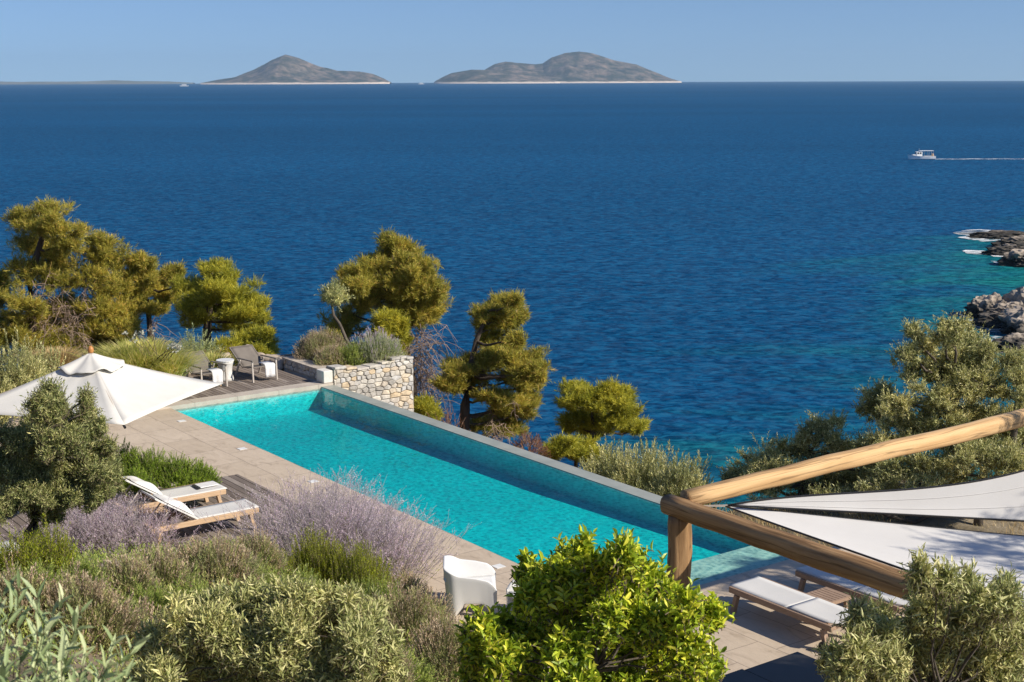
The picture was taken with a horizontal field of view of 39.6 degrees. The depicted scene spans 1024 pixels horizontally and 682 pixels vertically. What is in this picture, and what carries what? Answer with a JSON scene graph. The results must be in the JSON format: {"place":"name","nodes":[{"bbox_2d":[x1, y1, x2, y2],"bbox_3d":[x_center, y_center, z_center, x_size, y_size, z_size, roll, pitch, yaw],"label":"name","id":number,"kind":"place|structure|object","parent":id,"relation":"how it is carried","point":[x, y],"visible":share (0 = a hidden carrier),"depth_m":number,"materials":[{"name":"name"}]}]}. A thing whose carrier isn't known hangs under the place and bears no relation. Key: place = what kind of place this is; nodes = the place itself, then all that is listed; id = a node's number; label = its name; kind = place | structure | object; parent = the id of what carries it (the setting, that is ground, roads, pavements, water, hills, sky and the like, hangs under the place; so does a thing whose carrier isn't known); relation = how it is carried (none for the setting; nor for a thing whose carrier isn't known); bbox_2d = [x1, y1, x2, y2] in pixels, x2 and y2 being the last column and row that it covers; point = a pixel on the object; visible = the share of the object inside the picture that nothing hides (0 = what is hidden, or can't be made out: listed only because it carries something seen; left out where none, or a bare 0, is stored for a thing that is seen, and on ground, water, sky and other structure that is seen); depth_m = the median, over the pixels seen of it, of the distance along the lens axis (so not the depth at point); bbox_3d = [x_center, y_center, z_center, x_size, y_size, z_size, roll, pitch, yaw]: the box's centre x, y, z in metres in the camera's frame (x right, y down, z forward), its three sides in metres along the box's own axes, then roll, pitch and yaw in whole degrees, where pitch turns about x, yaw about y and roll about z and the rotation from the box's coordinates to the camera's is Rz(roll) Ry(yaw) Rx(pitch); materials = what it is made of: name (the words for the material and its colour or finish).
{"place":"outdoors","nodes":[
{"label":"outdoors","id":0,"kind":"place"},
{"bbox_2d":[0,80,194,83],"bbox_3d":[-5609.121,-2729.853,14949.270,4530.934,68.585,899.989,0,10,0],"label":"coast","id":1,"kind":"structure","parent":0,"point":[117,82],"depth_m":14750.80},
{"bbox_2d":[67,645,130,679],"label":"shrub","id":2,"kind":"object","parent":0,"point":[90,657],"depth_m":11.09,"materials":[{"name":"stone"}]},
{"bbox_2d":[200,55,391,83],"bbox_3d":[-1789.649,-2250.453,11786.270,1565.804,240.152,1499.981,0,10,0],"label":"island","id":3,"kind":"structure","parent":0,"point":[286,69],"depth_m":11471.25,"materials":[{"name":"stone"}]},
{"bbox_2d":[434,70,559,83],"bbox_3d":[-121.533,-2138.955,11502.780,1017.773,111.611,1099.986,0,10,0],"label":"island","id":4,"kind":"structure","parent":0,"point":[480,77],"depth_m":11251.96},
{"bbox_2d":[0,408,1021,674],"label":"terrace paving","id":5,"kind":"structure","parent":0,"point":[754,634],"depth_m":22.92,"materials":[{"name":"stone"}]},
{"bbox_2d":[0,491,166,558],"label":"sage","id":6,"kind":"object","parent":5,"relation":"on","point":[91,530],"visible":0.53,"depth_m":22.82,"materials":[{"name":"purple plant"}]},
{"bbox_2d":[0,474,305,562],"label":"lounger deck","id":7,"kind":"structure","parent":5,"relation":"on","point":[235,482],"depth_m":24.67,"materials":[{"name":"wood"}]},
{"bbox_2d":[0,346,224,521],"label":"parasol","id":8,"kind":"object","parent":7,"relation":"on","point":[125,394],"visible":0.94,"depth_m":23.77,"materials":[{"name":"fabric"}]},
{"bbox_2d":[115,438,142,472],"bbox_3d":[-7.030,2.186,25.971,0.959,0.872,0.829,7,12,33],"label":"rosemary","id":9,"kind":"object","parent":7,"relation":"on","point":[127,458],"visible":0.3,"depth_m":25.94,"materials":[{"name":"green plant"}]},
{"bbox_2d":[116,459,157,495],"bbox_3d":[-6.709,2.410,25.048,0.946,0.682,0.775,0,10,0],"label":"rosemary","id":10,"kind":"object","parent":7,"relation":"on","point":[133,471],"visible":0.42,"depth_m":24.98,"materials":[{"name":"green plant"}]},
{"bbox_2d":[130,443,179,487],"bbox_3d":[-6.500,2.246,25.710,1.121,0.823,0.845,0,10,0],"label":"rosemary","id":11,"kind":"object","parent":7,"relation":"on","point":[149,465],"visible":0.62,"depth_m":25.62,"materials":[{"name":"green plant"}]},
{"bbox_2d":[108,476,226,512],"bbox_3d":[-6.002,2.620,24.848,1.940,0.866,0.719,-8,13,-36],"label":"sun lounger","id":12,"kind":"object","parent":7,"relation":"on","point":[185,493],"visible":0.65,"depth_m":24.82,"materials":[{"name":"fabric"}]},
{"bbox_2d":[155,451,204,489],"bbox_3d":[-6.030,2.316,25.725,0.972,0.750,0.996,0,10,0],"label":"rosemary","id":13,"kind":"object","parent":7,"relation":"on","point":[183,469],"visible":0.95,"depth_m":25.62,"materials":[{"name":"green plant"}]},
{"bbox_2d":[137,490,258,545],"bbox_3d":[-5.227,2.819,23.747,1.940,0.866,0.719,-8,13,-36],"label":"sun lounger","id":14,"kind":"object","parent":7,"relation":"on","point":[216,510],"visible":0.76,"depth_m":23.63,"materials":[{"name":"fabric"}]},
{"bbox_2d":[173,457,222,484],"bbox_3d":[-5.765,2.402,26.066,0.951,0.615,0.811,0,10,0],"label":"rosemary","id":15,"kind":"object","parent":7,"relation":"on","point":[210,474],"visible":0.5,"depth_m":25.98,"materials":[{"name":"green plant"}]},
{"bbox_2d":[166,466,447,564],"bbox_3d":[-2.889,2.786,21.582,3.677,1.765,3.409,8,13,38],"label":"sage","id":16,"kind":"object","parent":5,"relation":"on","point":[310,515],"visible":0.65,"depth_m":21.46,"materials":[{"name":"purple plant"}]},
{"bbox_2d":[287,477,410,549],"bbox_3d":[-2.767,2.924,23.563,2.400,1.263,2.059,-4,11,-19],"label":"sage","id":17,"kind":"object","parent":5,"relation":"on","point":[363,504],"visible":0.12,"depth_m":23.58,"materials":[{"name":"purple plant"}]},
{"bbox_2d":[276,494,481,585],"bbox_3d":[-2.087,3.164,21.688,3.072,1.521,2.963,-7,13,-34],"label":"sage","id":18,"kind":"object","parent":5,"relation":"on","point":[402,551],"visible":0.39,"depth_m":21.48,"materials":[{"name":"purple plant"}]},
{"bbox_2d":[378,565,427,600],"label":"lavender","id":19,"kind":"object","parent":5,"relation":"on","point":[406,583],"visible":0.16,"depth_m":20.81,"materials":[{"name":"green plant"}]},
{"bbox_2d":[443,555,496,615],"bbox_3d":[-0.603,3.514,20.427,0.759,0.747,0.817,-1,10,-2],"label":"armchair","id":20,"kind":"object","parent":5,"relation":"on","point":[470,581],"visible":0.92,"depth_m":20.10,"materials":[{"name":"white plastic"}]},
{"bbox_2d":[158,381,788,587],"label":"swimming pool","id":21,"kind":"structure","parent":5,"relation":"in","point":[513,499],"depth_m":29.02,"materials":[{"name":"liquid"}]},
{"bbox_2d":[719,669,769,681],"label":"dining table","id":22,"kind":"object","parent":5,"relation":"on","point":[741,675],"visible":0.86,"depth_m":16.34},
{"bbox_2d":[745,652,829,681],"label":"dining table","id":23,"kind":"object","parent":5,"relation":"on","point":[797,667],"visible":0.66,"depth_m":16.54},
{"bbox_2d":[729,576,849,649],"bbox_3d":[3.938,3.784,19.800,0.814,0.400,1.986,-8,13,-36],"label":"sun lounger","id":24,"kind":"object","parent":5,"relation":"on","point":[820,613],"visible":0.77,"depth_m":19.72,"materials":[{"name":"fabric"}]},
{"bbox_2d":[807,587,850,624],"bbox_3d":[4.440,3.748,20.030,0.461,0.371,0.461,-8,13,-36],"label":"side table","id":25,"kind":"object","parent":5,"relation":"on","point":[833,596],"visible":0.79,"depth_m":19.96,"materials":[{"name":"brown wood"}]},
{"bbox_2d":[660,408,1023,600],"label":"pergola","id":26,"kind":"object","parent":5,"relation":"on","point":[686,510],"visible":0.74,"depth_m":16.13,"materials":[{"name":"brown wood"}]},
{"bbox_2d":[705,470,1023,521],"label":"shade sail","id":27,"kind":"object","parent":26,"relation":"attached to","point":[999,498],"visible":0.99,"depth_m":15.87,"materials":[{"name":"fabric"}]},
{"bbox_2d":[708,506,1023,605],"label":"shade sail","id":28,"kind":"object","parent":26,"relation":"attached to","point":[889,543],"visible":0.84,"depth_m":15.22,"materials":[{"name":"fabric"}]},
{"bbox_2d":[795,565,909,614],"bbox_3d":[5.019,3.659,20.462,0.814,0.400,1.985,-8,13,-36],"label":"sun lounger","id":29,"kind":"object","parent":5,"relation":"on","point":[825,579],"visible":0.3,"depth_m":20.43,"materials":[{"name":"fabric"}]},
{"bbox_2d":[0,81,1023,511],"bbox_3d":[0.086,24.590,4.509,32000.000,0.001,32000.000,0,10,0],"label":"sea","id":30,"kind":"structure","parent":0,"point":[716,273],"depth_m":283.91,"materials":[{"name":"liquid"}]},
{"bbox_2d":[963,292,1004,318],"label":"shore rock","id":31,"kind":"object","parent":30,"relation":"in","point":[976,305],"visible":0.37,"depth_m":151.08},
{"bbox_2d":[969,310,1004,328],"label":"shore rock","id":32,"kind":"object","parent":30,"relation":"in","point":[993,320],"visible":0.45,"depth_m":145.21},
{"bbox_2d":[966,230,1023,238],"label":"shore rock","id":33,"kind":"object","parent":30,"relation":"in","point":[994,234],"visible":0.55,"depth_m":225.99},
{"bbox_2d":[979,243,1023,255],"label":"shore rock","id":34,"kind":"object","parent":30,"relation":"in","point":[1000,250],"visible":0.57,"depth_m":204.25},
{"bbox_2d":[991,333,1023,352],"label":"shore rock","id":35,"kind":"object","parent":30,"relation":"in","point":[1015,339],"visible":0.44,"depth_m":132.19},
{"bbox_2d":[997,249,1023,266],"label":"shore rock","id":36,"kind":"object","parent":30,"relation":"in","point":[1013,257],"visible":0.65,"depth_m":192.62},
{"bbox_2d":[998,305,1023,334],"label":"shore rock","id":37,"kind":"object","parent":30,"relation":"in","point":[1012,320],"visible":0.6,"depth_m":140.89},
{"bbox_2d":[1003,287,1023,305],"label":"shore rock","id":38,"kind":"object","parent":30,"relation":"in","point":[1016,296],"visible":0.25,"depth_m":150.82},
{"bbox_2d":[0,364,1023,681],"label":"hillside","id":39,"kind":"structure","parent":0,"point":[958,524],"depth_m":27.54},
{"bbox_2d":[0,266,15,308],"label":"pine tree","id":40,"kind":"object","parent":39,"relation":"on","point":[4,277],"visible":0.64,"depth_m":46.30,"materials":[{"name":"green plant"}]},
{"bbox_2d":[0,522,48,575],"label":"heath","id":41,"kind":"object","parent":39,"relation":"on","point":[23,556],"visible":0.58,"depth_m":13.30,"materials":[{"name":"green plant"}]},
{"bbox_2d":[0,327,49,390],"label":"shrub","id":42,"kind":"object","parent":39,"relation":"on","point":[19,376],"visible":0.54,"depth_m":31.44,"materials":[{"name":"green plant"}]},
{"bbox_2d":[2,558,64,589],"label":"shrub","id":43,"kind":"object","parent":39,"relation":"on","point":[39,571],"visible":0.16,"depth_m":12.85,"materials":[{"name":"green plant"}]},
{"bbox_2d":[0,552,67,639],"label":"lavender","id":44,"kind":"object","parent":39,"relation":"on","point":[36,583],"visible":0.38,"depth_m":11.40,"materials":[{"name":"green plant"}]},
{"bbox_2d":[13,512,79,577],"bbox_3d":[-4.574,2.014,13.978,0.615,0.737,0.580,3,11,19],"label":"heath","id":45,"kind":"object","parent":39,"relation":"on","point":[49,545],"visible":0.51,"depth_m":13.91,"materials":[{"name":"green plant"}]},
{"bbox_2d":[0,193,97,371],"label":"pine tree","id":46,"kind":"object","parent":39,"relation":"on","point":[40,316],"visible":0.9,"depth_m":45.01,"materials":[{"name":"green plant"}]},
{"bbox_2d":[13,343,85,368],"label":"ornamental grass","id":47,"kind":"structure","parent":39,"relation":"on","point":[69,357],"depth_m":35.64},
{"bbox_2d":[37,343,65,372],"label":"shrub","id":48,"kind":"object","parent":39,"relation":"on","point":[52,363],"visible":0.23,"depth_m":32.52,"materials":[{"name":"green plant"}]},
{"bbox_2d":[0,372,129,547],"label":"olive tree","id":49,"kind":"object","parent":39,"relation":"on","point":[37,478],"visible":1,"depth_m":17.75,"materials":[{"name":"green plant"}]},
{"bbox_2d":[0,568,152,681],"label":"olive sprigs","id":50,"kind":"object","parent":39,"relation":"on","point":[64,649],"visible":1,"depth_m":4.24,"materials":[{"name":"green plant"}]},
{"bbox_2d":[11,556,146,658],"bbox_3d":[-3.553,2.177,11.540,1.174,0.787,0.971,0,10,0],"label":"lavender","id":51,"kind":"object","parent":39,"relation":"on","point":[101,602],"visible":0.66,"depth_m":11.46,"materials":[{"name":"green plant"}]},
{"bbox_2d":[46,553,114,595],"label":"shrub","id":52,"kind":"object","parent":39,"relation":"on","point":[88,567],"visible":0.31,"depth_m":13.80,"materials":[{"name":"green plant"}]},
{"bbox_2d":[43,228,144,356],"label":"pine tree","id":53,"kind":"object","parent":39,"relation":"on","point":[121,314],"visible":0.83,"depth_m":45.73,"materials":[{"name":"green plant"}]},
{"bbox_2d":[56,492,200,558],"bbox_3d":[-6.117,3.071,22.922,2.417,1.232,2.392,10,14,43],"label":"sage","id":54,"kind":"object","parent":39,"relation":"on","point":[144,535],"visible":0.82,"depth_m":22.86,"materials":[{"name":"purple plant"}]},
{"bbox_2d":[97,546,167,603],"bbox_3d":[-3.824,2.328,14.062,0.906,0.620,0.763,0,10,0],"label":"lavender","id":55,"kind":"object","parent":39,"relation":"on","point":[131,569],"visible":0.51,"depth_m":13.99,"materials":[{"name":"green plant"}]},
{"bbox_2d":[99,593,166,658],"bbox_3d":[-3.136,2.389,11.749,0.701,0.654,0.659,0,10,0],"label":"lavender","id":56,"kind":"object","parent":39,"relation":"on","point":[146,616],"visible":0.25,"depth_m":11.73,"materials":[{"name":"green plant"}]},
{"bbox_2d":[56,335,226,374],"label":"ornamental grass","id":57,"kind":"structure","parent":39,"relation":"on","point":[130,353],"depth_m":33.94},
{"bbox_2d":[114,577,181,623],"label":"shrub","id":58,"kind":"object","parent":39,"relation":"on","point":[152,596],"visible":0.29,"depth_m":13.58,"materials":[{"name":"green plant"}]},
{"bbox_2d":[121,249,188,343],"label":"pine tree","id":59,"kind":"object","parent":39,"relation":"on","point":[156,286],"visible":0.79,"depth_m":46.90,"materials":[{"name":"green plant"}]},
{"bbox_2d":[127,537,200,595],"bbox_3d":[-3.739,2.436,14.991,0.974,0.644,0.772,0,10,0],"label":"lavender","id":60,"kind":"object","parent":39,"relation":"on","point":[162,563],"visible":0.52,"depth_m":14.90,"materials":[{"name":"green plant"}]},
{"bbox_2d":[133,350,218,376],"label":"ornamental grass","id":61,"kind":"object","parent":39,"relation":"on","point":[178,363],"depth_m":33.46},
{"bbox_2d":[122,328,181,367],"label":"oleander","id":62,"kind":"object","parent":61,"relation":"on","point":[173,345],"visible":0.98,"depth_m":33.64,"materials":[{"name":"green plant"}]},
{"bbox_2d":[147,562,208,609],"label":"shrub","id":63,"kind":"object","parent":39,"relation":"on","point":[189,590],"visible":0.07,"depth_m":13.65,"materials":[{"name":"green plant"}]},
{"bbox_2d":[174,322,227,367],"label":"shrub","id":64,"kind":"object","parent":39,"relation":"on","point":[192,339],"visible":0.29,"depth_m":38.61,"materials":[{"name":"green plant"}]},
{"bbox_2d":[166,528,268,588],"bbox_3d":[-3.544,2.586,16.661,1.386,0.777,1.178,0,10,0],"label":"lavender","id":65,"kind":"object","parent":39,"relation":"on","point":[217,558],"visible":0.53,"depth_m":16.55,"materials":[{"name":"green plant"}]},
{"bbox_2d":[166,256,272,350],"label":"pine tree","id":66,"kind":"object","parent":39,"relation":"on","point":[215,295],"visible":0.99,"depth_m":44.21,"materials":[{"name":"green plant"}]},
{"bbox_2d":[209,319,283,354],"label":"pine tree","id":67,"kind":"object","parent":39,"relation":"on","point":[260,339],"visible":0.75,"depth_m":42.43,"materials":[{"name":"green plant"}]},
{"bbox_2d":[231,526,289,575],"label":"lavender","id":68,"kind":"object","parent":39,"relation":"on","point":[264,547],"visible":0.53,"depth_m":19.05,"materials":[{"name":"green plant"}]},
{"bbox_2d":[114,564,411,681],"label":"silver bush","id":69,"kind":"object","parent":39,"relation":"on","point":[275,630],"visible":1,"depth_m":8.73,"materials":[{"name":"green plant"}]},
{"bbox_2d":[0,535,548,681],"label":"ground cover","id":70,"kind":"object","parent":39,"relation":"on","point":[104,555],"visible":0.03,"depth_m":13.78,"materials":[{"name":"green plant"}]},
{"bbox_2d":[273,563,323,593],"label":"shrub","id":71,"kind":"object","parent":39,"relation":"on","point":[306,576],"visible":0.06,"depth_m":17.46,"materials":[{"name":"green plant"}]},
{"bbox_2d":[281,521,347,587],"bbox_3d":[-2.737,2.989,19.814,1.040,1.022,0.952,0,10,0],"label":"heath","id":72,"kind":"object","parent":39,"relation":"on","point":[312,554],"visible":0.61,"depth_m":19.66,"materials":[{"name":"green plant"}]},
{"bbox_2d":[281,348,413,411],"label":"planter wall","id":73,"kind":"structure","parent":39,"relation":"on","point":[388,382],"depth_m":36.62,"materials":[{"name":"stone"}]},
{"bbox_2d":[291,326,347,360],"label":"lavender","id":74,"kind":"object","parent":73,"relation":"on","point":[309,345],"visible":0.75,"depth_m":37.59,"materials":[{"name":"green plant"}]},
{"bbox_2d":[312,341,349,365],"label":"lavender","id":75,"kind":"object","parent":73,"relation":"on","point":[323,357],"visible":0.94,"depth_m":36.74,"materials":[{"name":"green plant"}]},
{"bbox_2d":[316,276,355,344],"bbox_3d":[-4.713,-0.592,37.765,1.058,2.223,0.923,10,14,43],"label":"olive sapling","id":76,"kind":"object","parent":73,"relation":"on","point":[333,296],"visible":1,"depth_m":37.60,"materials":[{"name":"green plant"}]},
{"bbox_2d":[329,341,369,365],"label":"shrub","id":77,"kind":"object","parent":73,"relation":"on","point":[352,349],"visible":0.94,"depth_m":36.77,"materials":[{"name":"green plant"}]},
{"bbox_2d":[345,326,407,363],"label":"lavender","id":78,"kind":"object","parent":73,"relation":"on","point":[373,347],"visible":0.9,"depth_m":36.96,"materials":[{"name":"green plant"}]},
{"bbox_2d":[308,530,395,592],"bbox_3d":[-2.249,3.135,19.631,1.281,1.141,1.008,0,10,0],"label":"heath","id":79,"kind":"object","parent":39,"relation":"on","point":[358,568],"visible":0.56,"depth_m":19.55,"materials":[{"name":"green plant"}]},
{"bbox_2d":[344,573,415,613],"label":"shrub","id":80,"kind":"object","parent":39,"relation":"on","point":[369,585],"visible":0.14,"depth_m":19.20,"materials":[{"name":"green plant"}]},
{"bbox_2d":[316,224,462,424],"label":"pine tree","id":81,"kind":"object","parent":39,"relation":"on","point":[397,272],"visible":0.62,"depth_m":42.15,"materials":[{"name":"green plant"}]},
{"bbox_2d":[366,305,414,355],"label":"pine tree","id":82,"kind":"object","parent":39,"relation":"on","point":[392,321],"visible":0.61,"depth_m":41.13,"materials":[{"name":"green plant"}]},
{"bbox_2d":[371,579,455,653],"bbox_3d":[-1.261,3.395,17.562,1.450,0.915,1.184,0,10,0],"label":"shrub","id":83,"kind":"object","parent":39,"relation":"on","point":[409,607],"visible":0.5,"depth_m":17.46,"materials":[{"name":"green plant"}]},
{"bbox_2d":[399,643,445,681],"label":"shrub","id":84,"kind":"object","parent":39,"relation":"on","point":[418,670],"visible":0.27,"depth_m":14.63,"materials":[{"name":"green plant"}]},
{"bbox_2d":[414,391,444,420],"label":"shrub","id":85,"kind":"object","parent":39,"relation":"on","point":[423,404],"visible":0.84,"depth_m":38.45,"materials":[{"name":"green plant"}]},
{"bbox_2d":[400,608,468,681],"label":"shrub","id":86,"kind":"object","parent":39,"relation":"on","point":[442,644],"visible":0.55,"depth_m":15.32,"materials":[{"name":"green plant"}]},
{"bbox_2d":[427,284,555,447],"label":"pine tree","id":87,"kind":"object","parent":39,"relation":"on","point":[524,374],"visible":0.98,"depth_m":40.10,"materials":[{"name":"green plant"}]},
{"bbox_2d":[512,430,551,457],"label":"dead shrub","id":88,"kind":"object","parent":39,"relation":"on","point":[530,443],"visible":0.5,"depth_m":37.09,"materials":[{"name":"brown plant"}]},
{"bbox_2d":[540,429,613,467],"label":"pine tree","id":89,"kind":"object","parent":39,"relation":"on","point":[572,447],"visible":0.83,"depth_m":40.36,"materials":[{"name":"green plant"}]},
{"bbox_2d":[450,523,737,681],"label":"citrus bush","id":90,"kind":"object","parent":39,"relation":"on","point":[576,599],"visible":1,"depth_m":9.42,"materials":[{"name":"green plant"}]},
{"bbox_2d":[551,374,653,442],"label":"pine tree","id":91,"kind":"object","parent":39,"relation":"on","point":[608,407],"visible":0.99,"depth_m":42.76,"materials":[{"name":"green plant"}]},
{"bbox_2d":[578,433,645,488],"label":"shrub","id":92,"kind":"object","parent":39,"relation":"on","point":[596,468],"visible":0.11,"depth_m":31.91,"materials":[{"name":"green plant"}]},
{"bbox_2d":[606,435,691,490],"bbox_3d":[2.966,2.941,31.182,2.323,1.870,2.097,0,10,0],"label":"shrub","id":93,"kind":"object","parent":39,"relation":"on","point":[630,477],"visible":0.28,"depth_m":30.81,"materials":[{"name":"green plant"}]},
{"bbox_2d":[638,448,728,511],"bbox_3d":[3.561,2.979,29.480,2.078,1.554,1.676,0,10,0],"label":"shrub","id":94,"kind":"object","parent":39,"relation":"on","point":[684,478],"visible":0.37,"depth_m":29.45,"materials":[{"name":"green plant"}]},
{"bbox_2d":[715,407,902,499],"bbox_3d":[6.448,2.539,30.451,4.065,2.372,2.924,0,10,0],"label":"olive tree","id":95,"kind":"object","parent":39,"relation":"on","point":[819,427],"visible":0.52,"depth_m":30.03,"materials":[{"name":"green plant"}]},
{"bbox_2d":[711,481,1023,546],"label":"dry grass","id":96,"kind":"structure","parent":39,"relation":"on","point":[865,514],"depth_m":28.45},
{"bbox_2d":[807,434,1023,526],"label":"olive tree","id":97,"kind":"object","parent":39,"relation":"on","point":[985,458],"visible":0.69,"depth_m":27.36,"materials":[{"name":"green plant"}]},
{"bbox_2d":[810,542,1023,681],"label":"olive bush","id":98,"kind":"object","parent":39,"relation":"on","point":[967,625],"visible":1,"depth_m":8.64,"materials":[{"name":"green plant"}]},
{"bbox_2d":[851,309,1009,459],"bbox_3d":[8.677,1.478,28.662,3.722,4.510,2.825,0,10,0],"label":"olive tree","id":99,"kind":"object","parent":39,"relation":"on","point":[957,369],"visible":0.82,"depth_m":27.96,"materials":[{"name":"green plant"}]},
{"bbox_2d":[959,342,1023,521],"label":"olive tree","id":100,"kind":"object","parent":39,"relation":"on","point":[1013,363],"visible":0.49,"depth_m":27.85,"materials":[{"name":"green plant"}]},
{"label":"deck base","id":101,"kind":"structure","parent":39,"relation":"on","visible":0},
{"bbox_2d":[180,366,313,400],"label":"pool deck","id":102,"kind":"structure","parent":101,"relation":"on","point":[241,381],"depth_m":35.91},
{"bbox_2d":[182,351,227,385],"bbox_3d":[-7.752,0.728,35.652,0.710,0.717,1.396,-8,13,-36],"label":"deck chair","id":103,"kind":"object","parent":102,"relation":"on","point":[204,371],"visible":0.58,"depth_m":35.69,"materials":[{"name":"fabric"}]},
{"bbox_2d":[229,345,277,382],"bbox_3d":[-6.641,0.576,36.457,0.710,0.717,1.396,-8,13,-36],"label":"deck chair","id":104,"kind":"object","parent":102,"relation":"on","point":[246,356],"visible":0.94,"depth_m":36.61,"materials":[{"name":"fabric"}]},
{"bbox_2d":[0,0,1023,83],"label":"sky","id":105,"kind":"structure","parent":0,"point":[192,41],"materials":[{"name":"blue"}]},
{"bbox_2d":[485,52,681,82],"bbox_3d":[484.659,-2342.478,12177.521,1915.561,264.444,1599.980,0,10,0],"label":"island","id":106,"kind":"structure","parent":0,"point":[578,67],"depth_m":11838.98,"materials":[{"name":"stone"}]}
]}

